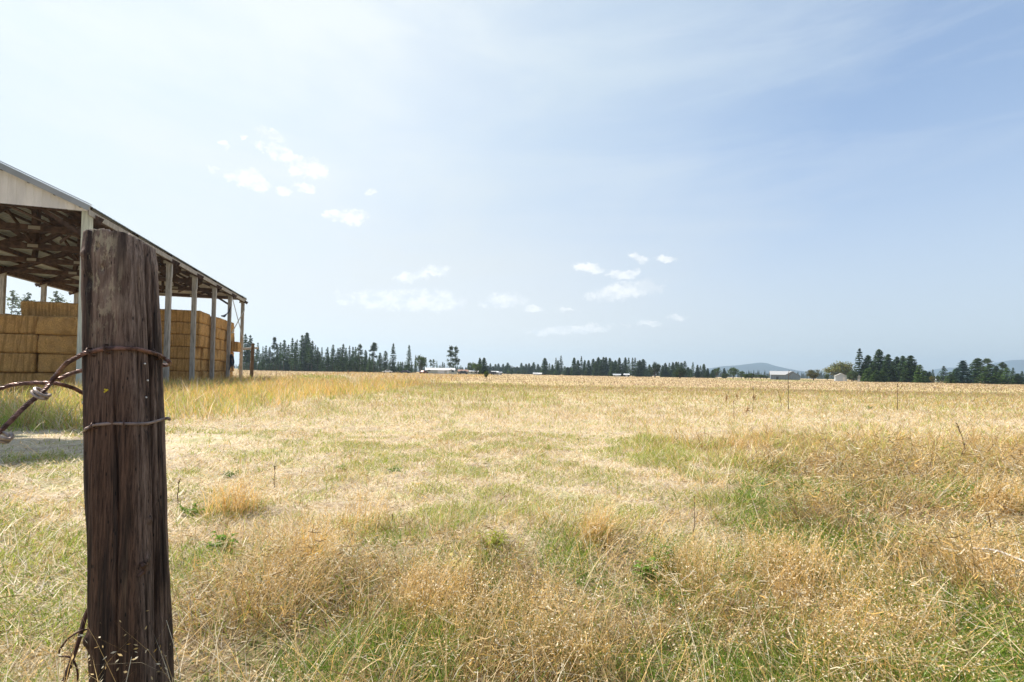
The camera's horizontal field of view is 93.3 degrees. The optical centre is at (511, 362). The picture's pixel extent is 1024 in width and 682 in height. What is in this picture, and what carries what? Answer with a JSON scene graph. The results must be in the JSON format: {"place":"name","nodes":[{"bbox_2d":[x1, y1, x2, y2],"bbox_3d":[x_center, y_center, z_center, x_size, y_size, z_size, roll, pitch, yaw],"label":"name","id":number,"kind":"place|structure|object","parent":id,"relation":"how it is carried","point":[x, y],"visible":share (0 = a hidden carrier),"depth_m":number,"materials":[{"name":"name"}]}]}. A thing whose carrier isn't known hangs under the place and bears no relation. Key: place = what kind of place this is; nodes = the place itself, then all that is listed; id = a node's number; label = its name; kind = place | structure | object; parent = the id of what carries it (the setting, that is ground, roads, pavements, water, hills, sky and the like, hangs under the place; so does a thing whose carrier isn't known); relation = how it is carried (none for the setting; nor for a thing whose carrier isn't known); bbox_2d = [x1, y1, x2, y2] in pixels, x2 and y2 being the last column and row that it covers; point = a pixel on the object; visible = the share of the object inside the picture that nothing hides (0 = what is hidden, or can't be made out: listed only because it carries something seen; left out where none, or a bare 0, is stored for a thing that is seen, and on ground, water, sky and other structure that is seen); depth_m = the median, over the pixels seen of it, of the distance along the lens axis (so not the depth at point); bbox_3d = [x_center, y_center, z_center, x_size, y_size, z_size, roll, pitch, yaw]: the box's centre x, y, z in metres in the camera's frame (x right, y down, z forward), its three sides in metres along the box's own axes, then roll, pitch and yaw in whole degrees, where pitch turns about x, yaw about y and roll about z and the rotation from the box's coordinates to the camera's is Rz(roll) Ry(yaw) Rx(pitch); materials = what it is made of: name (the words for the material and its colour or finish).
{"place":"outdoors","nodes":[
{"label":"outdoors","id":0,"kind":"place"},
{"bbox_2d":[0,369,1023,681],"bbox_3d":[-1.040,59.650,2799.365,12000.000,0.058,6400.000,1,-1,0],"label":"ground","id":1,"kind":"structure","parent":0,"point":[66,441],"depth_m":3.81,"materials":[{"name":"beige plant"}]},
{"bbox_2d":[5,290,20,313],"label":"pine tree","id":2,"kind":"object","parent":1,"relation":"on","point":[13,298],"visible":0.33,"depth_m":200.82,"materials":[{"name":"green plant"}]},
{"bbox_2d":[0,372,36,391],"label":"straw bale","id":3,"kind":"object","parent":1,"relation":"on","point":[5,377],"visible":0.29,"depth_m":17.97},
{"bbox_2d":[0,353,40,372],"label":"straw bale","id":4,"kind":"object","parent":3,"relation":"on","point":[20,362],"visible":0.69,"depth_m":17.94},
{"bbox_2d":[0,333,40,353],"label":"straw bale","id":5,"kind":"object","parent":4,"relation":"on","point":[18,343],"visible":0.62,"depth_m":17.99},
{"bbox_2d":[0,314,39,334],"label":"straw bale","id":6,"kind":"object","parent":5,"relation":"on","point":[17,324],"visible":0.55,"depth_m":18.03},
{"bbox_2d":[10,292,35,314],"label":"pine tree","id":7,"kind":"object","parent":1,"relation":"on","point":[28,294],"visible":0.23,"depth_m":198.98,"materials":[{"name":"green plant"}]},
{"bbox_2d":[35,373,75,389],"bbox_3d":[-17.656,0.758,19.439,1.365,0.856,2.521,1,-1,-16],"label":"straw bale","id":8,"kind":"object","parent":1,"relation":"on","point":[43,376],"visible":0.12,"depth_m":18.26},
{"bbox_2d":[37,354,75,372],"bbox_3d":[-17.627,0.040,19.463,1.315,0.837,2.498,1,-1,-17],"label":"straw bale","id":9,"kind":"object","parent":8,"relation":"on","point":[49,363],"visible":0.37,"depth_m":18.31},
{"bbox_2d":[37,334,76,354],"bbox_3d":[-17.593,-0.678,19.477,1.397,0.853,2.572,1,-1,-18],"label":"straw bale","id":10,"kind":"object","parent":9,"relation":"on","point":[55,344],"visible":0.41,"depth_m":18.32},
{"bbox_2d":[35,315,77,335],"bbox_3d":[-17.582,-1.402,19.428,1.364,0.848,2.549,1,-1,-15],"label":"straw bale","id":11,"kind":"object","parent":10,"relation":"on","point":[58,325],"visible":0.44,"depth_m":18.28},
{"bbox_2d":[20,300,77,316],"bbox_3d":[-18.431,-2.074,19.939,2.470,0.837,1.326,1,-1,-18],"label":"straw bale","id":12,"kind":"object","parent":11,"relation":"on","point":[37,308],"visible":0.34,"depth_m":19.30},
{"bbox_2d":[48,291,67,302],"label":"pine tree","id":13,"kind":"object","parent":1,"relation":"on","point":[56,296],"visible":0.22,"depth_m":200.99,"materials":[{"name":"green plant"}]},
{"bbox_2d":[0,161,247,386],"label":"hay shed","id":14,"kind":"structure","parent":1,"relation":"on","point":[43,226],"depth_m":25.71,"materials":[{"name":"white metal"}]},
{"bbox_2d":[80,229,173,681],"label":"fence post","id":15,"kind":"object","parent":1,"relation":"on","point":[126,510],"visible":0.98,"depth_m":1.23,"materials":[{"name":"brown wood"}]},
{"bbox_2d":[0,381,82,394],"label":"twisted cable","id":16,"kind":"object","parent":15,"relation":"attached to","point":[68,386],"visible":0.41,"depth_m":1.25,"materials":[{"name":"metal"}]},
{"bbox_2d":[61,609,86,681],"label":"iron rod","id":17,"kind":"object","parent":15,"relation":"attached to","point":[78,639],"visible":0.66,"depth_m":1.25,"materials":[{"name":"brown metal"}]},
{"bbox_2d":[58,629,86,681],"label":"fence wire","id":18,"kind":"object","parent":17,"relation":"attached to","point":[74,663],"visible":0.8,"depth_m":1.24,"materials":[{"name":"metal"}]},
{"bbox_2d":[0,346,171,443],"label":"twisted cable","id":19,"kind":"object","parent":15,"relation":"attached to","point":[42,394],"visible":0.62,"depth_m":1.21,"materials":[{"name":"metal"}]},
{"bbox_2d":[82,417,170,432],"bbox_3d":[-1.044,0.179,1.275,0.212,0.065,0.133,1,-1,-10],"label":"fence wire","id":20,"kind":"object","parent":15,"relation":"attached to","point":[127,423],"visible":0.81,"depth_m":1.23,"materials":[{"name":"brown metal"}]},
{"bbox_2d":[169,371,199,381],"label":"straw bale","id":21,"kind":"object","parent":1,"relation":"on","point":[179,374],"visible":0.2,"depth_m":30.55},
{"bbox_2d":[162,359,199,370],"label":"straw bale","id":22,"kind":"object","parent":21,"relation":"on","point":[180,365],"visible":0.41,"depth_m":30.51},
{"bbox_2d":[162,346,200,358],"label":"straw bale","id":23,"kind":"object","parent":22,"relation":"on","point":[178,352],"visible":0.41,"depth_m":30.54},
{"bbox_2d":[162,334,205,347],"bbox_3d":[-21.249,-1.421,31.076,2.542,0.921,1.377,1,-1,-18],"label":"straw bale","id":24,"kind":"object","parent":23,"relation":"on","point":[182,340],"visible":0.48,"depth_m":30.61},
{"bbox_2d":[161,321,205,335],"bbox_3d":[-21.195,-2.201,31.070,2.527,0.916,1.347,1,-1,-18],"label":"straw bale","id":25,"kind":"object","parent":24,"relation":"on","point":[180,327],"visible":0.61,"depth_m":30.60},
{"bbox_2d":[160,309,205,323],"bbox_3d":[-21.237,-2.970,31.135,2.513,0.924,1.372,1,-1,-18],"label":"straw bale","id":26,"kind":"object","parent":25,"relation":"on","point":[180,315],"visible":0.6,"depth_m":30.64},
{"bbox_2d":[177,501,206,516],"bbox_3d":[-2.202,1.013,3.351,0.159,0.102,0.178,0,-1,26],"label":"weed","id":27,"kind":"object","parent":1,"relation":"on","point":[188,512],"visible":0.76,"depth_m":3.32,"materials":[{"name":"green plant"}]},
{"bbox_2d":[198,371,208,379],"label":"straw bale","id":28,"kind":"object","parent":1,"relation":"on","point":[203,374],"visible":0.19,"depth_m":31.97},
{"bbox_2d":[200,360,207,370],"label":"straw bale","id":29,"kind":"object","parent":28,"relation":"on","point":[203,365],"visible":0.13,"depth_m":32.26},
{"bbox_2d":[199,348,208,359],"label":"straw bale","id":30,"kind":"object","parent":29,"relation":"on","point":[204,355],"visible":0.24,"depth_m":32.28},
{"bbox_2d":[199,529,238,554],"bbox_3d":[-1.591,0.988,2.669,0.164,0.143,0.195,1,-1,0],"label":"weed","id":31,"kind":"object","parent":1,"relation":"on","point":[224,538],"visible":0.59,"depth_m":2.67,"materials":[{"name":"green plant"}]},
{"bbox_2d":[243,334,249,369],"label":"fir tree","id":32,"kind":"object","parent":1,"relation":"on","point":[245,346],"visible":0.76,"depth_m":245.34,"materials":[{"name":"green plant"}]},
{"bbox_2d":[243,343,258,377],"bbox_3d":[-23.856,-0.030,43.730,1.568,3.504,0.320,1,-1,-17],"label":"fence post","id":33,"kind":"object","parent":1,"relation":"on","point":[252,347],"visible":0.73,"depth_m":43.72,"materials":[{"name":"wood"}]},
{"bbox_2d":[254,343,260,366],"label":"fir tree","id":34,"kind":"object","parent":1,"relation":"on","point":[257,357],"visible":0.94,"depth_m":237.10,"materials":[{"name":"green plant"}]},
{"bbox_2d":[259,349,265,369],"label":"fir tree","id":35,"kind":"object","parent":1,"relation":"on","point":[262,361],"visible":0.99,"depth_m":246.86,"materials":[{"name":"green plant"}]},
{"bbox_2d":[270,337,278,370],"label":"pine tree","id":36,"kind":"object","parent":1,"relation":"on","point":[273,348],"visible":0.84,"depth_m":257.05,"materials":[{"name":"green plant"}]},
{"bbox_2d":[273,346,280,365],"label":"fir tree","id":37,"kind":"object","parent":1,"relation":"on","point":[276,356],"visible":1,"depth_m":237.64,"materials":[{"name":"green plant"}]},
{"bbox_2d":[279,340,288,370],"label":"fir tree","id":38,"kind":"object","parent":1,"relation":"on","point":[284,354],"visible":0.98,"depth_m":242.38,"materials":[{"name":"green plant"}]},
{"bbox_2d":[290,342,298,370],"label":"fir tree","id":39,"kind":"object","parent":1,"relation":"on","point":[295,354],"visible":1,"depth_m":236.72,"materials":[{"name":"green plant"}]},
{"bbox_2d":[298,335,305,370],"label":"fir tree","id":40,"kind":"object","parent":1,"relation":"on","point":[302,343],"visible":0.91,"depth_m":258.73,"materials":[{"name":"green plant"}]},
{"bbox_2d":[298,332,312,370],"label":"spruce tree","id":41,"kind":"object","parent":1,"relation":"on","point":[307,337],"visible":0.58,"depth_m":259.76,"materials":[{"name":"green plant"}]},
{"bbox_2d":[306,341,317,370],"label":"fir tree","id":42,"kind":"object","parent":1,"relation":"on","point":[311,355],"visible":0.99,"depth_m":238.81,"materials":[{"name":"green plant"}]},
{"bbox_2d":[323,347,330,364],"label":"fir tree","id":43,"kind":"object","parent":1,"relation":"on","point":[327,359],"visible":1,"depth_m":241.18,"materials":[{"name":"green plant"}]},
{"bbox_2d":[329,345,336,371],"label":"fir tree","id":44,"kind":"object","parent":1,"relation":"on","point":[332,354],"visible":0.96,"depth_m":247.94,"materials":[{"name":"green plant"}]},
{"bbox_2d":[338,344,348,371],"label":"fir tree","id":45,"kind":"object","parent":1,"relation":"on","point":[342,367],"visible":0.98,"depth_m":241.90,"materials":[{"name":"green plant"}]},
{"bbox_2d":[357,344,363,371],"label":"pine tree","id":46,"kind":"object","parent":1,"relation":"on","point":[359,347],"visible":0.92,"depth_m":250.01,"materials":[{"name":"green plant"}]},
{"bbox_2d":[369,342,377,371],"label":"pine tree","id":47,"kind":"object","parent":1,"relation":"on","point":[373,346],"visible":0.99,"depth_m":253.17,"materials":[{"name":"green plant"}]},
{"bbox_2d":[380,351,389,367],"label":"fir tree","id":48,"kind":"object","parent":1,"relation":"on","point":[386,360],"visible":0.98,"depth_m":251.34,"materials":[{"name":"green plant"}]},
{"bbox_2d":[388,343,397,372],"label":"fir tree","id":49,"kind":"object","parent":1,"relation":"on","point":[392,363],"visible":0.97,"depth_m":253.00,"materials":[{"name":"green plant"}]},
{"bbox_2d":[404,346,413,371],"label":"fir tree","id":50,"kind":"object","parent":1,"relation":"on","point":[408,360],"visible":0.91,"depth_m":236.16,"materials":[{"name":"green plant"}]},
{"bbox_2d":[414,355,426,369],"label":"leafy tree","id":51,"kind":"object","parent":1,"relation":"on","point":[421,363],"visible":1,"depth_m":224.20,"materials":[{"name":"green plant"}]},
{"bbox_2d":[425,368,454,373],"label":"farm building","id":52,"kind":"structure","parent":1,"relation":"on","point":[436,370],"depth_m":232.01,"materials":[{"name":"beige"}]},
{"bbox_2d":[446,345,455,367],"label":"pine tree","id":53,"kind":"object","parent":1,"relation":"on","point":[450,355],"visible":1,"depth_m":251.63,"materials":[{"name":"green plant"}]},
{"bbox_2d":[452,346,459,370],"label":"pine tree","id":54,"kind":"object","parent":1,"relation":"on","point":[457,359],"visible":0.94,"depth_m":255.86,"materials":[{"name":"green plant"}]},
{"bbox_2d":[445,549,478,586],"bbox_3d":[-0.239,0.994,2.329,0.188,0.163,0.171,1,-1,0],"label":"weed","id":55,"kind":"object","parent":1,"relation":"on","point":[451,554],"visible":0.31,"depth_m":2.33,"materials":[{"name":"beige plant"}]},
{"bbox_2d":[479,358,488,374],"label":"spruce tree","id":56,"kind":"object","parent":1,"relation":"on","point":[484,367],"visible":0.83,"depth_m":237.37,"materials":[{"name":"green plant"}]},
{"bbox_2d":[476,526,508,553],"bbox_3d":[-0.111,1.011,2.728,0.189,0.152,0.147,1,-1,12],"label":"weed","id":57,"kind":"object","parent":1,"relation":"on","point":[491,538],"visible":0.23,"depth_m":2.74,"materials":[{"name":"green plant"}]},
{"bbox_2d":[486,530,508,558],"bbox_3d":[-0.081,1.002,2.680,0.119,0.167,0.142,1,-1,12],"label":"weed","id":58,"kind":"object","parent":1,"relation":"on","point":[498,541],"visible":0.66,"depth_m":2.66,"materials":[{"name":"green plant"}]},
{"bbox_2d":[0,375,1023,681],"bbox_3d":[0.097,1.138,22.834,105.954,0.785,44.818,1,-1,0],"label":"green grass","id":59,"kind":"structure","parent":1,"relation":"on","point":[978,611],"depth_m":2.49,"materials":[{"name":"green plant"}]},
{"bbox_2d":[0,420,1023,681],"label":"seed heads","id":60,"kind":"object","parent":1,"relation":"on","point":[600,520],"visible":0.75,"depth_m":1.96,"materials":[{"name":"beige plant"}]},
{"bbox_2d":[539,358,548,374],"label":"spruce tree","id":61,"kind":"object","parent":1,"relation":"on","point":[544,368],"visible":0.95,"depth_m":337.71,"materials":[{"name":"green plant"}]},
{"bbox_2d":[570,357,577,375],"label":"spruce tree","id":62,"kind":"object","parent":1,"relation":"on","point":[573,371],"visible":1,"depth_m":333.97,"materials":[{"name":"green plant"}]},
{"bbox_2d":[592,361,598,375],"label":"spruce tree","id":63,"kind":"object","parent":1,"relation":"on","point":[595,372],"visible":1,"depth_m":331.85,"materials":[{"name":"green plant"}]},
{"bbox_2d":[608,361,615,375],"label":"spruce tree","id":64,"kind":"object","parent":1,"relation":"on","point":[612,371],"visible":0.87,"depth_m":339.08,"materials":[{"name":"green plant"}]},
{"bbox_2d":[615,357,622,375],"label":"spruce tree","id":65,"kind":"object","parent":1,"relation":"on","point":[618,368],"visible":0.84,"depth_m":328.86,"materials":[{"name":"green plant"}]},
{"bbox_2d":[234,365,1023,380],"bbox_3d":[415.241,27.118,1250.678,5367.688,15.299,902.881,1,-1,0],"label":"distant forest","id":66,"kind":"object","parent":1,"relation":"on","point":[802,376],"visible":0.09,"depth_m":931.23,"materials":[{"name":"green plant"}]},
{"bbox_2d":[635,360,643,376],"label":"spruce tree","id":67,"kind":"object","parent":1,"relation":"on","point":[639,372],"visible":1,"depth_m":323.11,"materials":[{"name":"green plant"}]},
{"bbox_2d":[632,557,658,580],"bbox_3d":[0.666,1.030,2.426,0.138,0.127,0.180,1,-1,0],"label":"weed","id":68,"kind":"object","parent":1,"relation":"on","point":[646,569],"visible":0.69,"depth_m":2.40,"materials":[{"name":"green plant"}]},
{"bbox_2d":[649,362,661,376],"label":"bushy pine","id":69,"kind":"object","parent":1,"relation":"on","point":[655,369],"visible":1,"depth_m":260.64,"materials":[{"name":"green plant"}]},
{"bbox_2d":[650,542,675,572],"bbox_3d":[0.791,1.008,2.526,0.150,0.180,0.161,0,-1,32],"label":"weed","id":70,"kind":"object","parent":1,"relation":"on","point":[668,552],"visible":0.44,"depth_m":2.49,"materials":[{"name":"green plant"}]},
{"bbox_2d":[672,366,688,377],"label":"bushy pine","id":71,"kind":"object","parent":1,"relation":"on","point":[679,372],"visible":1,"depth_m":207.02,"materials":[{"name":"green plant"}]},
{"bbox_2d":[769,371,799,379],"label":"barn","id":72,"kind":"structure","parent":1,"relation":"on","point":[780,375],"depth_m":255.81,"materials":[{"name":"white metal"}]},
{"bbox_2d":[804,369,821,379],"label":"leafy tree","id":73,"kind":"object","parent":1,"relation":"on","point":[811,374],"visible":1,"depth_m":229.18,"materials":[{"name":"green plant"}]},
{"bbox_2d":[821,361,854,376],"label":"willow tree","id":74,"kind":"object","parent":1,"relation":"on","point":[842,368],"visible":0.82,"depth_m":213.11,"materials":[{"name":"green plant"}]},
{"bbox_2d":[834,373,846,380],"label":"shed","id":75,"kind":"structure","parent":1,"relation":"on","point":[840,377],"depth_m":205.10,"materials":[{"name":"white"}]},
{"bbox_2d":[846,371,858,380],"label":"bushy pine","id":76,"kind":"object","parent":1,"relation":"on","point":[852,375],"visible":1,"depth_m":195.27,"materials":[{"name":"green plant"}]},
{"bbox_2d":[852,348,866,380],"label":"fir tree","id":77,"kind":"object","parent":1,"relation":"on","point":[859,354],"visible":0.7,"depth_m":199.38,"materials":[{"name":"green plant"}]},
{"bbox_2d":[860,368,871,381],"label":"young pine","id":78,"kind":"object","parent":1,"relation":"on","point":[867,371],"visible":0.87,"depth_m":187.58,"materials":[{"name":"green plant"}]},
{"bbox_2d":[859,355,877,381],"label":"spruce tree","id":79,"kind":"object","parent":1,"relation":"on","point":[868,359],"visible":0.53,"depth_m":197.92,"materials":[{"name":"green plant"}]},
{"bbox_2d":[868,370,881,381],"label":"young pine","id":80,"kind":"object","parent":1,"relation":"on","point":[875,374],"visible":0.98,"depth_m":179.59,"materials":[{"name":"green plant"}]},
{"bbox_2d":[872,349,889,379],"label":"spruce tree","id":81,"kind":"object","parent":1,"relation":"on","point":[878,362],"visible":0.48,"depth_m":207.95,"materials":[{"name":"green plant"}]},
{"bbox_2d":[880,354,896,381],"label":"spruce tree","id":82,"kind":"object","parent":1,"relation":"on","point":[887,363],"visible":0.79,"depth_m":201.46,"materials":[{"name":"green plant"}]},
{"bbox_2d":[896,355,919,382],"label":"spruce tree","id":83,"kind":"object","parent":1,"relation":"on","point":[908,372],"visible":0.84,"depth_m":189.86,"materials":[{"name":"green plant"}]},
{"bbox_2d":[913,364,928,382],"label":"young pine","id":84,"kind":"object","parent":1,"relation":"on","point":[920,377],"visible":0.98,"depth_m":178.67,"materials":[{"name":"green plant"}]},
{"bbox_2d":[935,366,948,382],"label":"fir tree","id":85,"kind":"object","parent":1,"relation":"on","point":[942,374],"visible":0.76,"depth_m":195.36,"materials":[{"name":"green plant"}]},
{"bbox_2d":[942,372,957,382],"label":"young pine","id":86,"kind":"object","parent":1,"relation":"on","point":[949,377],"visible":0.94,"depth_m":180.31,"materials":[{"name":"green plant"}]},
{"bbox_2d":[953,360,973,383],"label":"spruce tree","id":87,"kind":"object","parent":1,"relation":"on","point":[965,377],"visible":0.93,"depth_m":192.85,"materials":[{"name":"green plant"}]},
{"bbox_2d":[967,358,992,382],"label":"spruce tree","id":88,"kind":"object","parent":1,"relation":"on","point":[977,367],"visible":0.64,"depth_m":213.39,"materials":[{"name":"green plant"}]},
{"bbox_2d":[974,365,1001,383],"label":"young pine","id":89,"kind":"object","parent":1,"relation":"on","point":[988,380],"visible":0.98,"depth_m":179.31,"materials":[{"name":"green plant"}]},
{"bbox_2d":[979,358,996,375],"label":"pine tree","id":90,"kind":"object","parent":1,"relation":"on","point":[986,360],"visible":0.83,"depth_m":203.45,"materials":[{"name":"green plant"}]},
{"bbox_2d":[973,547,1023,561],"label":"dead stick","id":91,"kind":"object","parent":1,"relation":"on","point":[998,551],"visible":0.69,"depth_m":2.37,"materials":[{"name":"beige wood"}]},
{"bbox_2d":[1000,368,1016,383],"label":"young pine","id":92,"kind":"object","parent":1,"relation":"on","point":[1006,376],"visible":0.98,"depth_m":178.33,"materials":[{"name":"green plant"}]},
{"bbox_2d":[1010,373,1023,383],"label":"spruce tree","id":93,"kind":"object","parent":1,"relation":"on","point":[1018,377],"visible":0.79,"depth_m":192.72,"materials":[{"name":"green plant"}]},
{"bbox_2d":[0,0,1023,372],"label":"sky","id":94,"kind":"structure","parent":0,"point":[800,185],"materials":[{"name":"blue"}]},
{"bbox_2d":[705,363,836,377],"bbox_3d":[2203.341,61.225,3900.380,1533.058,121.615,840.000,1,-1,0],"label":"mountain","id":95,"kind":"structure","parent":0,"point":[762,368],"depth_m":3769.71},
{"bbox_2d":[927,360,1023,379],"bbox_3d":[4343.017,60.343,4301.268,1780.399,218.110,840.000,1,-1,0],"label":"mountain","id":96,"kind":"structure","parent":0,"point":[1017,366],"depth_m":4205.15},
{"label":"straw bale","id":97,"kind":"object","parent":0,"visible":0},
{"bbox_2d":[214,360,219,370],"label":"straw bale","id":98,"kind":"object","parent":97,"relation":"on","point":[217,366],"visible":0.14,"depth_m":34.75},
{"bbox_2d":[215,349,219,360],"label":"straw bale","id":99,"kind":"object","parent":98,"relation":"on","point":[217,355],"visible":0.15,"depth_m":34.80},
{"bbox_2d":[216,339,219,349],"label":"straw bale","id":100,"kind":"object","parent":99,"relation":"on","point":[217,344],"visible":0.1,"depth_m":35.00},
{"bbox_2d":[215,328,220,338],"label":"straw bale","id":101,"kind":"object","parent":100,"relation":"on","point":[218,333],"visible":0.19,"depth_m":34.70},
{"bbox_2d":[210,316,221,328],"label":"straw bale","id":102,"kind":"object","parent":101,"relation":"on","point":[218,322],"visible":0.18,"depth_m":34.70},
{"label":"straw bale","id":103,"kind":"object","parent":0,"visible":0},
{"bbox_2d":[230,341,240,351],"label":"straw bale","id":104,"kind":"object","parent":103,"relation":"on","point":[235,346],"visible":0.26,"depth_m":37.98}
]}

